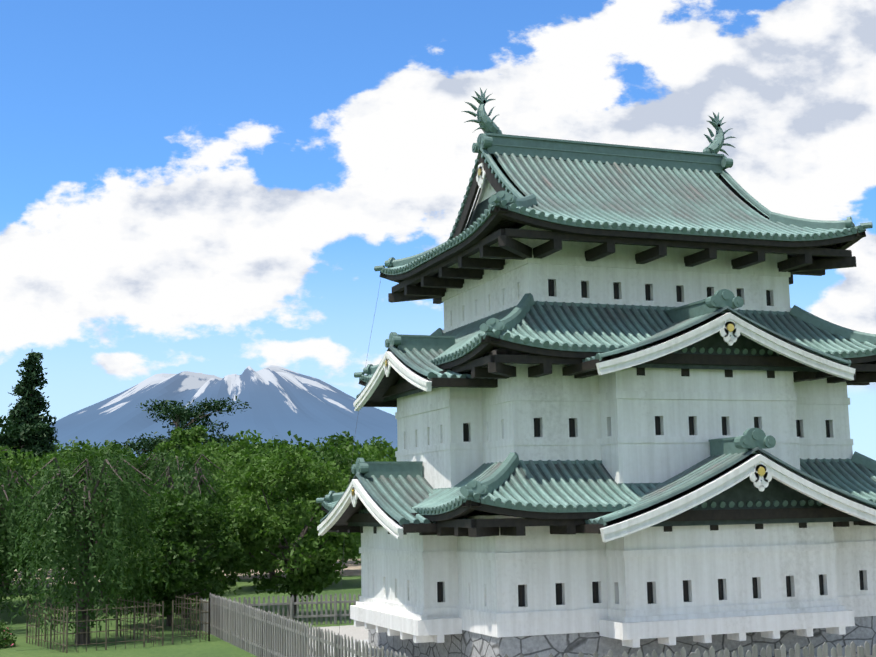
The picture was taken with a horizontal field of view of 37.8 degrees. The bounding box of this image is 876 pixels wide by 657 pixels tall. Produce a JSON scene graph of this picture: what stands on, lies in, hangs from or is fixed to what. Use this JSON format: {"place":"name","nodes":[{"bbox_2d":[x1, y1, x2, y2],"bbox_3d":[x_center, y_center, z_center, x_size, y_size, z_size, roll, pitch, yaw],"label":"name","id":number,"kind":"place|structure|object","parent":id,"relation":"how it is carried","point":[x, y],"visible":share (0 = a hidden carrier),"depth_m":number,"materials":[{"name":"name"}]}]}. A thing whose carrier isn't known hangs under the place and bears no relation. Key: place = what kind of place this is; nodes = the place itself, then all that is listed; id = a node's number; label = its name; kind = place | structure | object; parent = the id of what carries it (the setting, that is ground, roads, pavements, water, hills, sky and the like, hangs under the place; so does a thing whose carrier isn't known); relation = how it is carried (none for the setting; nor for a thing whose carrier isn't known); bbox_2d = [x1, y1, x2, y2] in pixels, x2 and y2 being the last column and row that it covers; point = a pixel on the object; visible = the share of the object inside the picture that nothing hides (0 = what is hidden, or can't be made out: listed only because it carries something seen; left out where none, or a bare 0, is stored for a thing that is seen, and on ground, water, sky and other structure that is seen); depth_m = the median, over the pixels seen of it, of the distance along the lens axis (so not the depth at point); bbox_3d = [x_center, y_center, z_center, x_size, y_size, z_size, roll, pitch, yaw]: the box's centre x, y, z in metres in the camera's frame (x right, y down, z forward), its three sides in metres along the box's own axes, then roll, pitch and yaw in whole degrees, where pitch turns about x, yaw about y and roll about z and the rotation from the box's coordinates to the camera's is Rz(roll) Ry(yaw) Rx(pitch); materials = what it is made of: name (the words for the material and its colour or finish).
{"place":"outdoors","nodes":[
{"label":"outdoors","id":0,"kind":"place"},
{"bbox_2d":[0,536,361,656],"bbox_3d":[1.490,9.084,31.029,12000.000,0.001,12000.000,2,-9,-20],"label":"ground","id":1,"kind":"structure","parent":0,"point":[194,646],"depth_m":52.21,"materials":[{"name":"green plant"}]},
{"bbox_2d":[0,620,16,646],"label":"azalea bush","id":2,"kind":"object","parent":1,"relation":"on","point":[5,641],"visible":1,"depth_m":46.73,"materials":[{"name":"green plant"}]},
{"bbox_2d":[0,415,54,589],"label":"pine tree","id":3,"kind":"object","parent":1,"relation":"on","point":[24,436],"visible":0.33,"depth_m":83.92,"materials":[{"name":"green plant"}]},
{"bbox_2d":[0,460,57,616],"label":"weeping tree","id":4,"kind":"object","parent":1,"relation":"on","point":[6,493],"visible":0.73,"depth_m":57.59,"materials":[{"name":"green plant"}]},
{"bbox_2d":[0,351,58,580],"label":"conifer tree","id":5,"kind":"object","parent":1,"relation":"on","point":[30,406],"visible":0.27,"depth_m":94.71,"materials":[{"name":"green plant"}]},
{"bbox_2d":[0,445,84,585],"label":"cherry tree","id":6,"kind":"object","parent":1,"relation":"on","point":[25,465],"visible":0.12,"depth_m":68.44,"materials":[{"name":"green plant"}]},
{"bbox_2d":[54,439,98,453],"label":"tree","id":7,"kind":"object","parent":1,"relation":"on","point":[63,449],"depth_m":135.29,"materials":[{"name":"green plant"}]},
{"bbox_2d":[22,436,140,472],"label":"cherry tree","id":8,"kind":"object","parent":1,"relation":"on","point":[79,450],"depth_m":86.42,"materials":[{"name":"green plant"}]},
{"bbox_2d":[11,444,153,593],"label":"cherry tree","id":9,"kind":"object","parent":1,"relation":"on","point":[105,453],"visible":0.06,"depth_m":75.09,"materials":[{"name":"green plant"}]},
{"bbox_2d":[6,450,169,644],"bbox_3d":[-13.234,8.200,48.142,5.886,7.222,7.737,2,-9,-20],"label":"weeping tree","id":10,"kind":"object","parent":1,"relation":"on","point":[86,510],"visible":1,"depth_m":46.93,"materials":[{"name":"green plant"}]},
{"bbox_2d":[26,595,163,652],"bbox_3d":[-12.697,10.845,47.179,3.552,1.580,4.723,4,-10,-34],"label":"fence","id":11,"kind":"object","parent":1,"relation":"on","point":[106,619],"visible":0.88,"depth_m":46.18,"materials":[{"name":"brown wood"}]},
{"bbox_2d":[40,453,155,612],"bbox_3d":[-16.511,10.011,62.714,5.726,7.888,7.004,-2,-8,7],"label":"weeping tree","id":12,"kind":"object","parent":1,"relation":"on","point":[90,469],"visible":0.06,"depth_m":62.96,"materials":[{"name":"green plant"}]},
{"bbox_2d":[57,443,171,473],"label":"tree","id":13,"kind":"object","parent":1,"relation":"on","point":[82,449],"depth_m":105.78,"materials":[{"name":"green plant"}]},
{"bbox_2d":[96,435,164,456],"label":"tree","id":14,"kind":"object","parent":1,"relation":"on","point":[106,442],"depth_m":135.89,"materials":[{"name":"green plant"}]},
{"bbox_2d":[95,487,248,625],"bbox_3d":[-11.511,9.679,54.438,6.651,5.985,6.459,-6,-9,32],"label":"cherry tree","id":15,"kind":"object","parent":1,"relation":"on","point":[176,520],"visible":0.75,"depth_m":53.29,"materials":[{"name":"green plant"}]},
{"bbox_2d":[108,396,251,456],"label":"pine tree","id":16,"kind":"object","parent":1,"relation":"on","point":[180,415],"visible":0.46,"depth_m":117.07,"materials":[{"name":"green plant"}]},
{"bbox_2d":[135,449,236,578],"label":"weeping tree","id":17,"kind":"object","parent":1,"relation":"on","point":[159,467],"visible":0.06,"depth_m":73.62,"materials":[{"name":"green plant"}]},
{"bbox_2d":[145,460,230,617],"bbox_3d":[-11.805,9.666,58.825,4.902,7.280,4.669,2,-9,-20],"label":"weeping tree","id":18,"kind":"object","parent":1,"relation":"on","point":[195,483],"visible":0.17,"depth_m":58.69,"materials":[{"name":"green plant"}]},
{"bbox_2d":[153,425,228,475],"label":"maple tree","id":19,"kind":"object","parent":1,"relation":"on","point":[180,438],"visible":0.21,"depth_m":107.23,"materials":[{"name":"green plant"}]},
{"bbox_2d":[172,594,209,643],"bbox_3d":[-9.781,11.037,48.936,1.461,1.580,4.442,2,-9,-20],"label":"fence","id":20,"kind":"object","parent":1,"relation":"on","point":[193,613],"visible":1,"depth_m":48.05,"materials":[{"name":"brown wood"}]},
{"bbox_2d":[201,599,207,632],"bbox_3d":[-9.344,11.558,51.562,0.177,1.269,2.400,2,-9,-20],"label":"fence","id":21,"kind":"object","parent":1,"relation":"on","point":[205,615],"visible":0.48,"depth_m":51.47,"materials":[{"name":"grey wood"}]},
{"bbox_2d":[138,474,276,603],"bbox_3d":[-11.515,10.473,62.703,7.404,6.750,7.146,2,-9,-20],"label":"cherry tree","id":22,"kind":"object","parent":1,"relation":"on","point":[233,494],"visible":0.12,"depth_m":62.34,"materials":[{"name":"green plant"}]},
{"bbox_2d":[147,437,271,537],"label":"cherry tree","id":23,"kind":"object","parent":1,"relation":"on","point":[219,458],"visible":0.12,"depth_m":90.33,"materials":[{"name":"green plant"}]},
{"bbox_2d":[217,429,272,454],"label":"tree","id":24,"kind":"object","parent":1,"relation":"on","point":[238,443],"visible":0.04,"depth_m":136.99,"materials":[{"name":"green plant"}]},
{"bbox_2d":[200,593,359,624],"bbox_3d":[-4.319,11.762,53.698,11.231,1.269,0.177,1,-8,-12],"label":"fence","id":25,"kind":"object","parent":1,"relation":"on","point":[292,603],"visible":0.33,"depth_m":53.51,"materials":[{"name":"grey wood"}]},
{"bbox_2d":[214,442,348,588],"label":"cherry tree","id":26,"kind":"object","parent":1,"relation":"on","point":[247,460],"visible":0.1,"depth_m":78.77,"materials":[{"name":"green plant"}]},
{"bbox_2d":[211,442,360,615],"bbox_3d":[-6.566,9.100,57.627,7.335,7.891,6.898,2,-9,-20],"label":"cherry tree","id":27,"kind":"object","parent":1,"relation":"on","point":[303,567],"visible":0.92,"depth_m":56.38,"materials":[{"name":"green plant"}]},
{"bbox_2d":[227,431,350,565],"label":"tree","id":28,"kind":"object","parent":1,"relation":"on","point":[311,446],"visible":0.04,"depth_m":113.05,"materials":[{"name":"green plant"}]},
{"bbox_2d":[237,444,352,506],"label":"cherry tree","id":29,"kind":"object","parent":1,"relation":"on","point":[254,452],"depth_m":96.47,"materials":[{"name":"green plant"}]},
{"bbox_2d":[210,593,409,656],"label":"fence","id":30,"kind":"object","parent":1,"relation":"on","point":[257,632],"visible":1,"depth_m":40.15,"materials":[{"name":"grey wood"}]},
{"bbox_2d":[268,447,378,583],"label":"cherry tree","id":31,"kind":"object","parent":1,"relation":"on","point":[346,460],"visible":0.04,"depth_m":82.33,"materials":[{"name":"green plant"}]},
{"bbox_2d":[309,625,367,642],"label":"gravel yard","id":32,"kind":"structure","parent":1,"relation":"on","point":[358,633],"depth_m":50.02,"materials":[{"name":"white gravel"}]},
{"bbox_2d":[305,431,390,455],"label":"tree","id":33,"kind":"object","parent":1,"relation":"on","point":[331,441],"visible":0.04,"depth_m":140.47,"materials":[{"name":"green plant"}]},
{"bbox_2d":[327,436,397,461],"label":"tree","id":34,"kind":"object","parent":1,"relation":"on","point":[384,450],"visible":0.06,"depth_m":115.92,"materials":[{"name":"green plant"}]},
{"bbox_2d":[342,446,394,483],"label":"cherry tree","id":35,"kind":"object","parent":1,"relation":"on","point":[367,454],"depth_m":98.85,"materials":[{"name":"green plant"}]},
{"bbox_2d":[309,88,875,656],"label":"castle","id":36,"kind":"structure","parent":1,"relation":"on","point":[613,392],"depth_m":34.20,"materials":[{"name":"white paint"}]},
{"bbox_2d":[437,280,863,606],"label":"windows","id":37,"kind":"structure","parent":36,"relation":"in","point":[552,281],"depth_m":33.85,"materials":[{"name":"black"}]},
{"bbox_2d":[476,641,875,656],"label":"fence","id":38,"kind":"object","parent":1,"relation":"on","point":[781,651],"visible":1,"depth_m":27.51,"materials":[{"name":"grey wood"}]},
{"bbox_2d":[11,559,360,586],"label":"dirt path","id":39,"kind":"structure","parent":0,"point":[352,569],"depth_m":99.68,"materials":[{"name":"beige soil"}]},
{"bbox_2d":[50,365,397,457],"bbox_3d":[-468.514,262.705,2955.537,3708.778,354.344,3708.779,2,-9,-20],"label":"mountain","id":40,"kind":"structure","parent":0,"point":[283,401],"depth_m":2640.98,"materials":[{"name":"blue stone"}]},
{"bbox_2d":[0,0,875,459],"label":"sky","id":41,"kind":"structure","parent":0,"point":[219,188],"materials":[{"name":"blue"}]}
]}

